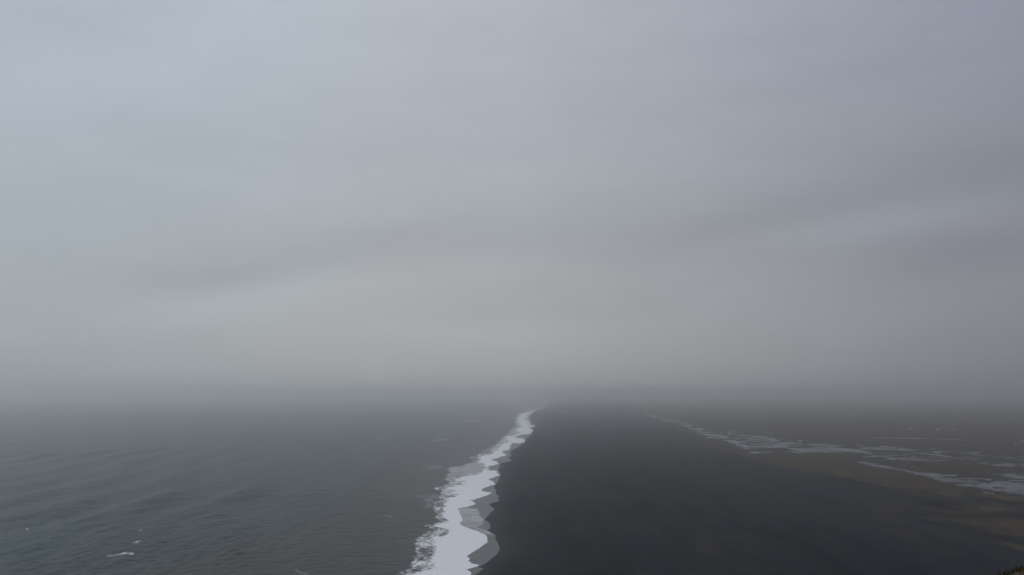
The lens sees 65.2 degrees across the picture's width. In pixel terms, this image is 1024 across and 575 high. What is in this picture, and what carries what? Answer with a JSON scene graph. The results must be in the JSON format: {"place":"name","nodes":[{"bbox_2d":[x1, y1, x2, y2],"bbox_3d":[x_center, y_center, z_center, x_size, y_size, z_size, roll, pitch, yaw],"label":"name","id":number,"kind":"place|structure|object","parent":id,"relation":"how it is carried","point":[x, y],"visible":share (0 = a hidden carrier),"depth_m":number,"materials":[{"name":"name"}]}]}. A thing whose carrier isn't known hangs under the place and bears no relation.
{"place":"outdoors","nodes":[
{"label":"outdoors","id":0,"kind":"place"},
{"bbox_2d":[0,394,638,574],"bbox_3d":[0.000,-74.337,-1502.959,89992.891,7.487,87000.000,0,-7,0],"label":"sea","id":1,"kind":"structure","parent":0,"point":[252,484],"depth_m":1124.57,"materials":[{"name":"liquid"}]},
{"bbox_2d":[398,402,549,574],"bbox_3d":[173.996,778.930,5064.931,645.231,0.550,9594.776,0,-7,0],"label":"surf foam","id":2,"kind":"object","parent":1,"relation":"on","point":[457,545],"visible":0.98,"depth_m":725.55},
{"bbox_2d":[423,402,548,574],"bbox_3d":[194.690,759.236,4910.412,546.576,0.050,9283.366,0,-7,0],"label":"swash water","id":3,"kind":"structure","parent":1,"relation":"on","point":[486,552],"depth_m":833.59,"materials":[{"name":"grey liquid"}]},
{"bbox_2d":[0,0,1023,393],"label":"sky","id":4,"kind":"structure","parent":0,"point":[197,196],"materials":[{"name":"grey"}]},
{"bbox_2d":[476,394,1023,574],"bbox_3d":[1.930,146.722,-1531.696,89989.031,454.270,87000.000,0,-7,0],"label":"beach ground","id":5,"kind":"structure","parent":0,"point":[614,485],"depth_m":958.95,"materials":[{"name":"black sand"}]},
{"bbox_2d":[550,408,1023,498],"bbox_3d":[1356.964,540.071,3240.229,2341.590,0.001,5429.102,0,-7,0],"label":"lagoon water","id":6,"kind":"structure","parent":0,"point":[1013,487],"depth_m":1558.59,"materials":[{"name":"grey liquid"}]},
{"bbox_2d":[1011,571,1023,574],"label":"headland","id":7,"kind":"structure","parent":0,"point":[1016,573],"depth_m":7.83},
{"bbox_2d":[996,565,1023,574],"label":"dry grass","id":8,"kind":"structure","parent":7,"relation":"on","point":[1019,569],"depth_m":7.94,"materials":[{"name":"brown plant"}]}
]}

